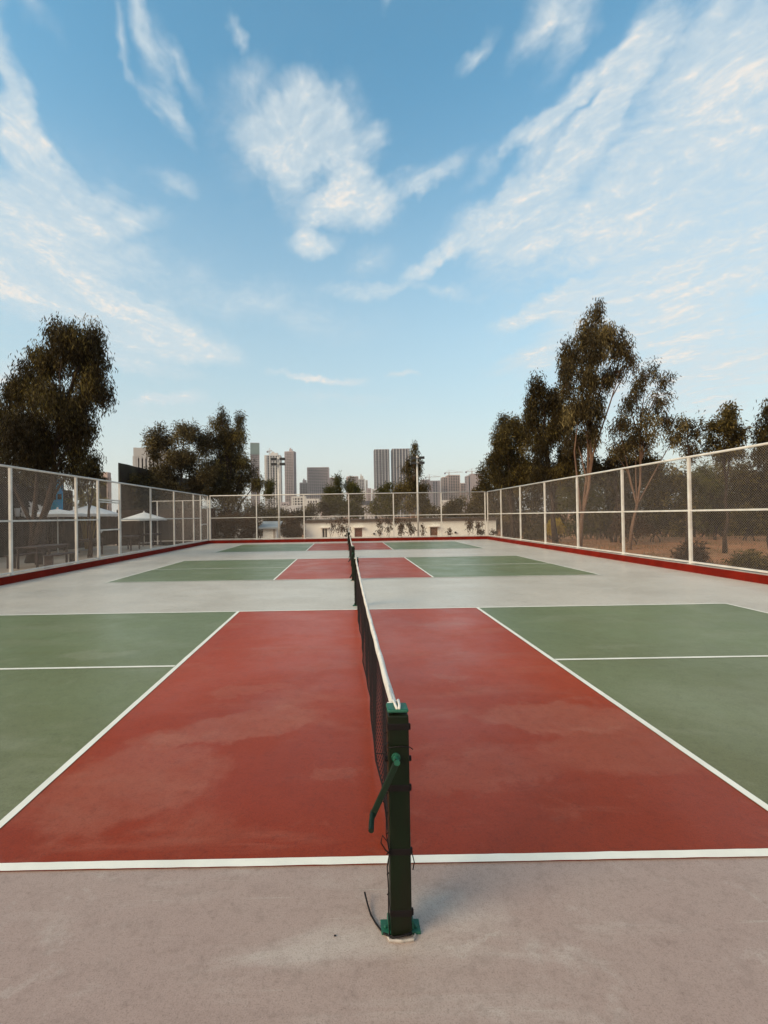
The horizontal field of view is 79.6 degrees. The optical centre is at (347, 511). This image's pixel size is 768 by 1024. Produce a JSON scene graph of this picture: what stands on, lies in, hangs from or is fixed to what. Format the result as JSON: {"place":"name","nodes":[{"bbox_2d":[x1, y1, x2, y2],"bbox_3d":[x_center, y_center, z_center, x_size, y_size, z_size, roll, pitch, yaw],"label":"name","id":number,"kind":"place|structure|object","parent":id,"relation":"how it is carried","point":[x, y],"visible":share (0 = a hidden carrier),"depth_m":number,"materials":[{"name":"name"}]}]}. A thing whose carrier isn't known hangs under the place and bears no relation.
{"place":"outdoors","nodes":[
{"label":"outdoors","id":0,"kind":"place"},
{"bbox_2d":[13,516,45,555],"bbox_3d":[-16.494,1.225,23.151,2.381,1.989,0.500,-1,-1,0],"label":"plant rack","id":1,"kind":"object","parent":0,"point":[42,540],"visible":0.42,"depth_m":23.13,"materials":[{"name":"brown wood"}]},
{"bbox_2d":[64,482,110,548],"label":"tree","id":2,"kind":"object","parent":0,"point":[81,500],"visible":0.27,"depth_m":27.14,"materials":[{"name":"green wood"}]},
{"bbox_2d":[0,539,767,1023],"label":"court pavement","id":3,"kind":"structure","parent":0,"point":[656,941],"depth_m":1.90,"materials":[{"name":"grey concrete"}]},
{"bbox_2d":[0,541,208,585],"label":"kerb","id":4,"kind":"structure","parent":3,"relation":"on","point":[30,576],"depth_m":15.91,"materials":[{"name":"red paint"}]},
{"bbox_2d":[0,540,208,577],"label":"kerb coping","id":5,"kind":"object","parent":4,"relation":"on","point":[89,561],"visible":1,"depth_m":16.05,"materials":[{"name":"concrete"}]},
{"bbox_2d":[0,464,208,575],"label":"chain link fence","id":6,"kind":"object","parent":5,"relation":"on","point":[10,520],"visible":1,"depth_m":16.86,"materials":[{"name":"grey metal"}]},
{"bbox_2d":[209,536,486,543],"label":"kerb","id":7,"kind":"structure","parent":3,"relation":"on","point":[345,539],"depth_m":30.78,"materials":[{"name":"red paint"}]},
{"bbox_2d":[209,536,467,540],"bbox_3d":[0.082,1.762,30.885,19.060,0.014,0.188,-1,-1,0],"label":"kerb coping","id":8,"kind":"object","parent":7,"relation":"on","point":[338,538],"visible":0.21,"depth_m":30.81,"materials":[{"name":"concrete"}]},
{"bbox_2d":[209,491,485,539],"bbox_3d":[0.059,0.250,30.883,18.640,3.010,0.130,-1,-1,0],"label":"chain link fence","id":9,"kind":"object","parent":8,"relation":"on","point":[348,510],"visible":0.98,"depth_m":30.87,"materials":[{"name":"grey metal"}]},
{"bbox_2d":[218,541,480,551],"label":"green pavement","id":10,"kind":"structure","parent":3,"relation":"on","point":[305,547],"depth_m":25.33,"materials":[{"name":"paint"}]},
{"bbox_2d":[307,543,391,550],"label":"red pavement","id":11,"kind":"structure","parent":3,"relation":"on","point":[345,546],"depth_m":25.25,"materials":[{"name":"paint"}]},
{"bbox_2d":[348,546,354,580],"bbox_3d":[0.114,1.347,11.992,0.287,0.916,0.149,-1,-1,-35],"label":"net post","id":12,"kind":"object","parent":3,"relation":"on","point":[352,553],"visible":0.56,"depth_m":11.98,"materials":[{"name":"green metal"}]},
{"bbox_2d":[275,557,432,579],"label":"red pavement","id":13,"kind":"structure","parent":3,"relation":"on","point":[341,568],"depth_m":14.56,"materials":[{"name":"paint"}]},
{"bbox_2d":[349,557,358,605],"bbox_3d":[0.130,1.317,8.713,0.288,0.916,0.149,-1,-1,34],"label":"net post","id":14,"kind":"object","parent":3,"relation":"on","point":[354,572],"visible":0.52,"depth_m":8.65,"materials":[{"name":"metal"}]},
{"bbox_2d":[110,556,598,582],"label":"green pavement","id":15,"kind":"structure","parent":3,"relation":"on","point":[251,570],"depth_m":14.54,"materials":[{"name":"paint"}]},
{"bbox_2d":[105,555,600,582],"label":"court markings","id":16,"kind":"object","parent":15,"relation":"on","point":[330,558],"visible":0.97,"depth_m":14.01,"materials":[{"name":"white paint"}]},
{"bbox_2d":[0,608,767,871],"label":"red pavement","id":17,"kind":"structure","parent":3,"relation":"on","point":[243,734],"depth_m":3.11,"materials":[{"name":"paint"}]},
{"bbox_2d":[0,604,767,828],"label":"green pavement","id":18,"kind":"structure","parent":3,"relation":"on","point":[713,712],"depth_m":5.03,"materials":[{"name":"paint"}]},
{"bbox_2d":[0,603,767,870],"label":"court markings","id":19,"kind":"object","parent":18,"relation":"on","point":[359,859],"visible":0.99,"depth_m":2.27,"materials":[{"name":"white paint"}]},
{"bbox_2d":[368,703,420,942],"bbox_3d":[0.164,1.254,1.852,0.287,0.916,0.149,-1,-1,-35],"label":"net post","id":20,"kind":"object","parent":3,"relation":"on","point":[397,786],"visible":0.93,"depth_m":1.84,"materials":[{"name":"metal"}]},
{"bbox_2d":[354,557,400,894],"bbox_3d":[0.176,1.253,5.283,0.069,0.878,6.875,-1,-1,0],"label":"net","id":21,"kind":"object","parent":20,"relation":"attached to","point":[373,658],"visible":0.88,"depth_m":3.19,"materials":[{"name":"black fabric"}]},
{"bbox_2d":[364,741,414,938],"bbox_3d":[0.137,1.314,1.903,0.285,0.788,0.105,-1,-1,45],"label":"lashing cord","id":22,"kind":"object","parent":20,"relation":"attached to","point":[386,934],"visible":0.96,"depth_m":1.84,"materials":[{"name":"black fabric"}]},
{"bbox_2d":[487,536,767,584],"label":"kerb","id":23,"kind":"structure","parent":3,"relation":"on","point":[745,576],"depth_m":13.91,"materials":[{"name":"red paint"}]},
{"bbox_2d":[489,536,767,574],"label":"kerb coping","id":24,"kind":"object","parent":23,"relation":"on","point":[651,558],"visible":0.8,"depth_m":14.09,"materials":[{"name":"concrete"}]},
{"bbox_2d":[487,442,767,572],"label":"chain link fence","id":25,"kind":"object","parent":24,"relation":"on","point":[689,494],"visible":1,"depth_m":14.69,"materials":[{"name":"grey metal"}]},
{"bbox_2d":[0,513,767,575],"bbox_3d":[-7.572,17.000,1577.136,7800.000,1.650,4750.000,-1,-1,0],"label":"ground","id":26,"kind":"structure","parent":0,"point":[569,541],"depth_m":23.93,"materials":[{"name":"soil"}]},
{"bbox_2d":[4,552,44,568],"bbox_3d":[-12.300,1.844,17.566,0.340,0.500,1.800,-1,-1,0],"label":"bench","id":27,"kind":"object","parent":26,"relation":"on","point":[39,555],"visible":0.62,"depth_m":17.37,"materials":[{"name":"brown wood"}]},
{"bbox_2d":[0,448,66,498],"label":"tree","id":28,"kind":"object","parent":26,"relation":"on","point":[5,477],"visible":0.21,"depth_m":24.51,"materials":[{"name":"green plant"}]},
{"bbox_2d":[0,484,72,556],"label":"board wall","id":29,"kind":"structure","parent":26,"relation":"on","point":[3,546],"depth_m":24.22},
{"bbox_2d":[14,544,69,568],"bbox_3d":[-11.553,1.678,17.471,0.800,0.808,2.000,-1,-1,0],"label":"table","id":30,"kind":"object","parent":26,"relation":"on","point":[53,546],"visible":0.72,"depth_m":16.98,"materials":[{"name":"brown wood"}]},
{"bbox_2d":[46,479,64,550],"bbox_3d":[-16.424,0.160,25.816,0.953,4.044,0.132,-1,-1,0],"label":"blue board","id":31,"kind":"object","parent":26,"relation":"on","point":[61,500],"visible":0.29,"depth_m":25.79,"materials":[{"name":"paint"}]},
{"bbox_2d":[24,507,86,553],"bbox_3d":[-14.473,0.944,22.964,2.842,2.375,2.842,-1,-1,0],"label":"parasol","id":32,"kind":"object","parent":26,"relation":"on","point":[55,512],"visible":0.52,"depth_m":22.30,"materials":[{"name":"white fabric"}]},
{"bbox_2d":[0,311,119,562],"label":"gum tree","id":33,"kind":"object","parent":26,"relation":"on","point":[28,437],"visible":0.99,"depth_m":18.74,"materials":[{"name":"green plant"}]},
{"bbox_2d":[42,552,78,568],"bbox_3d":[-10.800,1.820,17.374,0.340,0.500,1.800,-1,-1,0],"label":"bench","id":34,"kind":"object","parent":26,"relation":"on","point":[49,558],"visible":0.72,"depth_m":16.65,"materials":[{"name":"brown wood"}]},
{"bbox_2d":[69,448,107,557],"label":"gum tree","id":35,"kind":"object","parent":26,"relation":"on","point":[95,471],"visible":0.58,"depth_m":21.11,"materials":[{"name":"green plant"}]},
{"bbox_2d":[71,505,117,550],"bbox_3d":[-14.444,0.834,25.765,3.175,2.645,3.175,-1,-1,0],"label":"parasol","id":36,"kind":"object","parent":26,"relation":"on","point":[85,508],"visible":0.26,"depth_m":25.17,"materials":[{"name":"white fabric"}]},
{"bbox_2d":[73,516,116,548],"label":"board wall","id":37,"kind":"structure","parent":26,"relation":"on","point":[108,526],"depth_m":31.92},
{"bbox_2d":[99,472,111,516],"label":"apartment block","id":38,"kind":"structure","parent":26,"relation":"on","point":[108,477],"depth_m":121.93,"materials":[{"name":"concrete"}]},
{"bbox_2d":[121,511,166,543],"bbox_3d":[-14.306,1.067,32.364,2.979,2.295,2.979,-1,-1,0],"label":"parasol","id":39,"kind":"object","parent":26,"relation":"on","point":[144,515],"visible":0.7,"depth_m":31.64,"materials":[{"name":"white fabric"}]},
{"bbox_2d":[133,448,169,470],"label":"apartment block","id":40,"kind":"structure","parent":26,"relation":"on","point":[140,460],"depth_m":76.75,"materials":[{"name":"concrete"}]},
{"bbox_2d":[118,463,201,509],"bbox_3d":[-17.059,-0.540,44.266,0.170,6.100,19.880,-1,-1,0],"label":"shade screen","id":41,"kind":"object","parent":26,"relation":"on","point":[125,471],"visible":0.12,"depth_m":35.98,"materials":[{"name":"fabric"}]},
{"bbox_2d":[128,473,161,509],"bbox_3d":[-16.508,-0.463,38.590,1.463,5.678,7.137,-1,-1,0],"label":"climbing plant","id":42,"kind":"object","parent":41,"relation":"attached to","point":[136,479],"visible":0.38,"depth_m":36.63,"materials":[{"name":"green plant"}]},
{"bbox_2d":[116,508,214,545],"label":"board wall","id":43,"kind":"structure","parent":26,"relation":"on","point":[147,524],"depth_m":33.58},
{"bbox_2d":[139,416,219,508],"bbox_3d":[-14.265,-2.300,39.168,6.543,11.578,5.665,-1,-1,39],"label":"tree","id":44,"kind":"object","parent":26,"relation":"on","point":[168,475],"visible":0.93,"depth_m":38.71,"materials":[{"name":"green plant"}]},
{"bbox_2d":[151,500,209,544],"bbox_3d":[-11.766,0.728,32.380,4.215,3.086,0.070,-1,-1,0],"label":"yard fence","id":45,"kind":"object","parent":26,"relation":"on","point":[182,520],"visible":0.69,"depth_m":32.37,"materials":[{"name":"grey metal"}]},
{"bbox_2d":[204,501,243,526],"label":"bush","id":46,"kind":"object","parent":26,"relation":"on","point":[218,509],"visible":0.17,"depth_m":44.52,"materials":[{"name":"green plant"}]},
{"bbox_2d":[185,402,266,516],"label":"gum tree","id":47,"kind":"object","parent":26,"relation":"on","point":[228,462],"visible":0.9,"depth_m":41.02,"materials":[{"name":"green plant"}]},
{"bbox_2d":[212,510,242,539],"bbox_3d":[-9.492,1.767,35.469,2.717,3.999,3.511,-1,-1,-35],"label":"bush","id":48,"kind":"object","parent":26,"relation":"on","point":[231,531],"visible":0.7,"depth_m":35.00,"materials":[{"name":"green plant"}]},
{"bbox_2d":[234,510,262,539],"bbox_3d":[-7.618,1.734,35.377,2.825,4.048,2.314,-1,-1,0],"label":"bush","id":49,"kind":"object","parent":26,"relation":"on","point":[249,525],"visible":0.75,"depth_m":35.23,"materials":[{"name":"green plant"}]},
{"bbox_2d":[233,499,276,526],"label":"bush","id":50,"kind":"object","parent":26,"relation":"on","point":[260,512],"visible":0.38,"depth_m":45.08,"materials":[{"name":"green plant"}]},
{"bbox_2d":[250,443,259,505],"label":"tower","id":51,"kind":"structure","parent":26,"relation":"on","point":[255,450],"depth_m":822.57,"materials":[{"name":"concrete"}]},
{"bbox_2d":[261,477,277,506],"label":"tree","id":52,"kind":"object","parent":26,"relation":"on","point":[269,488],"visible":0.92,"depth_m":49.87,"materials":[{"name":"green plant"}]},
{"bbox_2d":[258,521,282,537],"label":"shed","id":53,"kind":"structure","parent":26,"relation":"on","point":[272,528],"depth_m":35.40,"materials":[{"name":"beige paint"}]},
{"bbox_2d":[264,452,281,509],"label":"tower","id":54,"kind":"structure","parent":26,"relation":"on","point":[270,471],"depth_m":902.45,"materials":[{"name":"concrete"}]},
{"bbox_2d":[271,457,284,537],"bbox_3d":[-4.661,-0.782,31.290,0.980,5.968,0.325,-1,-1,0],"label":"floodlight pole","id":55,"kind":"object","parent":26,"relation":"on","point":[277,459],"visible":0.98,"depth_m":31.31,"materials":[{"name":"grey metal"}]},
{"bbox_2d":[263,504,293,520],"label":"bush","id":56,"kind":"object","parent":26,"relation":"on","point":[282,511],"visible":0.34,"depth_m":45.93,"materials":[{"name":"green plant"}]},
{"bbox_2d":[284,448,296,505],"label":"tower","id":57,"kind":"structure","parent":26,"relation":"on","point":[290,471],"depth_m":963.42,"materials":[{"name":"concrete"}]},
{"bbox_2d":[280,512,305,538],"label":"bush","id":58,"kind":"object","parent":26,"relation":"on","point":[292,523],"visible":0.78,"depth_m":37.06,"materials":[{"name":"green plant"}]},
{"bbox_2d":[291,496,306,510],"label":"city block","id":59,"kind":"structure","parent":26,"relation":"on","point":[296,501],"depth_m":602.08,"materials":[{"name":"concrete"}]},
{"bbox_2d":[300,479,308,498],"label":"tower","id":60,"kind":"structure","parent":26,"relation":"on","point":[304,487],"depth_m":903.02,"materials":[{"name":"concrete"}]},
{"bbox_2d":[294,501,330,524],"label":"bush","id":61,"kind":"object","parent":26,"relation":"on","point":[309,510],"visible":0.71,"depth_m":47.11,"materials":[{"name":"green plant"}]},
{"bbox_2d":[305,499,320,517],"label":"city block","id":62,"kind":"structure","parent":26,"relation":"on","point":[311,501],"depth_m":522.13,"materials":[{"name":"concrete"}]},
{"bbox_2d":[307,467,329,500],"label":"tower","id":63,"kind":"structure","parent":26,"relation":"on","point":[317,478],"depth_m":1003.11,"materials":[{"name":"concrete"}]},
{"bbox_2d":[316,470,366,518],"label":"tree","id":64,"kind":"object","parent":26,"relation":"on","point":[354,504],"visible":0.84,"depth_m":47.81,"materials":[{"name":"green plant"}]},
{"bbox_2d":[374,449,389,496],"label":"tower","id":65,"kind":"structure","parent":26,"relation":"on","point":[381,467],"depth_m":883.99,"materials":[{"name":"concrete"}]},
{"bbox_2d":[362,480,403,517],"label":"tree","id":66,"kind":"object","parent":26,"relation":"on","point":[385,507],"visible":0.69,"depth_m":45.76,"materials":[{"name":"green plant"}]},
{"bbox_2d":[392,516,405,535],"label":"sapling","id":67,"kind":"object","parent":26,"relation":"on","point":[401,531],"visible":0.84,"depth_m":33.18,"materials":[{"name":"green plant"}]},
{"bbox_2d":[302,517,499,538],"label":"cream building","id":68,"kind":"structure","parent":26,"relation":"on","point":[361,528],"depth_m":37.74,"materials":[{"name":"paint"}]},
{"bbox_2d":[391,448,410,516],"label":"tower","id":69,"kind":"structure","parent":26,"relation":"on","point":[398,456],"depth_m":888.82,"materials":[{"name":"concrete"}]},
{"bbox_2d":[390,441,432,517],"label":"gum tree","id":70,"kind":"object","parent":26,"relation":"on","point":[409,484],"visible":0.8,"depth_m":43.16,"materials":[{"name":"green plant"}]},
{"bbox_2d":[410,456,424,535],"bbox_3d":[4.836,-0.901,31.338,0.980,5.917,0.325,-1,-1,0],"label":"floodlight pole","id":71,"kind":"object","parent":26,"relation":"on","point":[416,458],"visible":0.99,"depth_m":31.36,"materials":[{"name":"grey metal"}]},
{"bbox_2d":[416,503,440,536],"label":"bush","id":72,"kind":"object","parent":26,"relation":"on","point":[435,510],"visible":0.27,"depth_m":48.73,"materials":[{"name":"green plant"}]},
{"bbox_2d":[420,479,439,507],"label":"tower","id":73,"kind":"structure","parent":26,"relation":"on","point":[435,486],"depth_m":953.90,"materials":[{"name":"concrete"}]},
{"bbox_2d":[441,475,464,499],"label":"tower","id":74,"kind":"structure","parent":26,"relation":"on","point":[450,483],"depth_m":984.69,"materials":[{"name":"concrete"}]},
{"bbox_2d":[435,495,473,517],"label":"bush","id":75,"kind":"object","parent":26,"relation":"on","point":[447,508],"visible":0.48,"depth_m":51.08,"materials":[{"name":"green plant"}]},
{"bbox_2d":[465,474,482,499],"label":"tower","id":76,"kind":"structure","parent":26,"relation":"on","point":[470,480],"depth_m":934.61,"materials":[{"name":"concrete"}]},
{"bbox_2d":[464,473,500,519],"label":"tree","id":77,"kind":"object","parent":26,"relation":"on","point":[474,507],"visible":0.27,"depth_m":42.12,"materials":[{"name":"green plant"}]},
{"bbox_2d":[470,460,522,536],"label":"tree","id":78,"kind":"object","parent":26,"relation":"on","point":[484,479],"visible":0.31,"depth_m":40.03,"materials":[{"name":"green plant"}]},
{"bbox_2d":[483,411,538,537],"bbox_3d":[11.460,-2.604,31.498,4.515,8.967,3.345,-1,-1,0],"label":"gum tree","id":79,"kind":"object","parent":26,"relation":"on","point":[506,452],"visible":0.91,"depth_m":30.94,"materials":[{"name":"green plant"}]},
{"bbox_2d":[499,518,524,539],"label":"bush","id":80,"kind":"object","parent":26,"relation":"on","point":[508,530],"visible":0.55,"depth_m":32.10,"materials":[{"name":"green plant"}]},
{"bbox_2d":[504,468,548,538],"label":"tree","id":81,"kind":"object","parent":26,"relation":"on","point":[534,495],"visible":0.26,"depth_m":40.56,"materials":[{"name":"green plant"}]},
{"bbox_2d":[522,519,550,539],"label":"bush","id":82,"kind":"object","parent":26,"relation":"on","point":[539,532],"visible":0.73,"depth_m":30.19,"materials":[{"name":"green plant"}]},
{"bbox_2d":[516,367,586,543],"bbox_3d":[11.887,-3.280,26.368,4.073,10.224,2.473,-1,-1,0],"label":"gum tree","id":83,"kind":"object","parent":26,"relation":"on","point":[542,401],"visible":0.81,"depth_m":26.07,"materials":[{"name":"green plant"}]},
{"bbox_2d":[536,483,571,538],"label":"tree","id":84,"kind":"object","parent":26,"relation":"on","point":[556,514],"visible":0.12,"depth_m":41.55,"materials":[{"name":"green plant"}]},
{"bbox_2d":[543,518,565,540],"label":"bush","id":85,"kind":"object","parent":26,"relation":"on","point":[559,527],"visible":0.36,"depth_m":28.23,"materials":[{"name":"yellow plant"}]},
{"bbox_2d":[549,467,610,538],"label":"tree","id":86,"kind":"object","parent":26,"relation":"on","point":[571,504],"visible":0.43,"depth_m":36.98,"materials":[{"name":"green plant"}]},
{"bbox_2d":[555,297,642,546],"bbox_3d":[12.693,-4.620,23.183,4.521,12.813,2.239,-1,-1,0],"label":"gum tree","id":87,"kind":"object","parent":26,"relation":"on","point":[595,345],"visible":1,"depth_m":23.18,"materials":[{"name":"green plant"}]},
{"bbox_2d":[583,505,615,539],"bbox_3d":[16.057,0.658,29.073,2.357,2.260,1.768,-1,-1,0],"label":"bush","id":88,"kind":"object","parent":26,"relation":"on","point":[603,518],"visible":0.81,"depth_m":29.02,"materials":[{"name":"green plant"}]},
{"bbox_2d":[586,462,643,538],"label":"tree","id":89,"kind":"object","parent":26,"relation":"on","point":[612,499],"visible":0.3,"depth_m":37.75,"materials":[{"name":"green plant"}]},
{"bbox_2d":[581,450,666,542],"bbox_3d":[15.903,-1.016,26.360,4.868,5.560,2.363,-1,-1,11],"label":"tree","id":90,"kind":"object","parent":26,"relation":"on","point":[597,466],"visible":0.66,"depth_m":26.21,"materials":[{"name":"green plant"}]},
{"bbox_2d":[606,512,654,544],"bbox_3d":[14.967,0.853,24.598,2.395,1.858,2.005,-1,-1,0],"label":"bush","id":91,"kind":"object","parent":26,"relation":"on","point":[627,529],"visible":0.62,"depth_m":24.26,"materials":[{"name":"green plant"}]},
{"bbox_2d":[614,463,664,537],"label":"tree","id":92,"kind":"object","parent":26,"relation":"on","point":[632,501],"visible":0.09,"depth_m":38.23,"materials":[{"name":"green plant"}]},
{"bbox_2d":[602,355,681,549],"bbox_3d":[13.824,-2.714,21.471,3.244,8.931,2.918,0,-1,-43],"label":"gum tree","id":93,"kind":"object","parent":26,"relation":"on","point":[631,444],"visible":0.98,"depth_m":21.28,"materials":[{"name":"green plant"}]},
{"bbox_2d":[638,504,672,541],"bbox_3d":[17.577,0.643,26.438,2.087,2.194,1.436,-1,-1,10],"label":"bush","id":94,"kind":"object","parent":26,"relation":"on","point":[654,515],"visible":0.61,"depth_m":26.19,"materials":[{"name":"green plant"}]},
{"bbox_2d":[638,456,702,536],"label":"tree","id":95,"kind":"object","parent":26,"relation":"on","point":[652,493],"visible":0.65,"depth_m":33.88,"materials":[{"name":"green plant"}]},
{"bbox_2d":[667,405,711,540],"bbox_3d":[13.706,-1.271,18.352,1.441,5.975,1.472,-1,-1,43],"label":"gum tree","id":96,"kind":"object","parent":26,"relation":"on","point":[687,427],"visible":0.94,"depth_m":18.28,"materials":[{"name":"green plant"}]},
{"bbox_2d":[669,540,710,564],"bbox_3d":[11.012,1.325,14.797,1.141,1.099,1.211,-1,-1,32],"label":"bush","id":97,"kind":"object","parent":26,"relation":"on","point":[695,552],"visible":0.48,"depth_m":14.56,"materials":[{"name":"green plant"}]},
{"bbox_2d":[672,460,728,536],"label":"tree","id":98,"kind":"object","parent":26,"relation":"on","point":[702,472],"visible":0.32,"depth_m":34.59,"materials":[{"name":"green plant"}]},
{"bbox_2d":[695,488,736,539],"bbox_3d":[22.069,0.103,27.527,2.034,3.166,2.069,0,-1,-37],"label":"bush","id":99,"kind":"object","parent":26,"relation":"on","point":[712,515],"visible":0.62,"depth_m":27.33,"materials":[{"name":"green plant"}]},
{"bbox_2d":[695,399,752,552],"bbox_3d":[15.459,-1.474,18.924,2.201,6.348,1.495,-1,-1,0],"label":"gum tree","id":100,"kind":"object","parent":26,"relation":"on","point":[731,429],"visible":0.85,"depth_m":18.73,"materials":[{"name":"green plant"}]},
{"bbox_2d":[704,458,747,536],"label":"tree","id":101,"kind":"object","parent":26,"relation":"on","point":[721,474],"visible":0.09,"depth_m":35.45,"materials":[{"name":"green plant"}]},
{"bbox_2d":[718,458,767,535],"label":"tree","id":102,"kind":"object","parent":26,"relation":"on","point":[749,489],"visible":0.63,"depth_m":31.16,"materials":[{"name":"green plant"}]},
{"bbox_2d":[720,543,767,571],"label":"bush","id":103,"kind":"object","parent":26,"relation":"on","point":[748,560],"visible":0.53,"depth_m":13.13,"materials":[{"name":"green plant"}]},
{"bbox_2d":[722,502,767,540],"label":"bush","id":104,"kind":"object","parent":26,"relation":"on","point":[750,522],"visible":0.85,"depth_m":26.24,"materials":[{"name":"green plant"}]},
{"bbox_2d":[742,397,767,547],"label":"gum tree","id":105,"kind":"object","parent":26,"relation":"on","point":[761,435],"visible":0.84,"depth_m":16.82,"materials":[{"name":"green plant"}]},
{"bbox_2d":[0,0,767,516],"label":"sky","id":106,"kind":"structure","parent":0,"point":[352,228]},
{"bbox_2d":[509,534,766,566],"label":"dry grass","id":107,"kind":"structure","parent":0,"point":[564,538],"depth_m":23.42,"materials":[{"name":"brown plant"}]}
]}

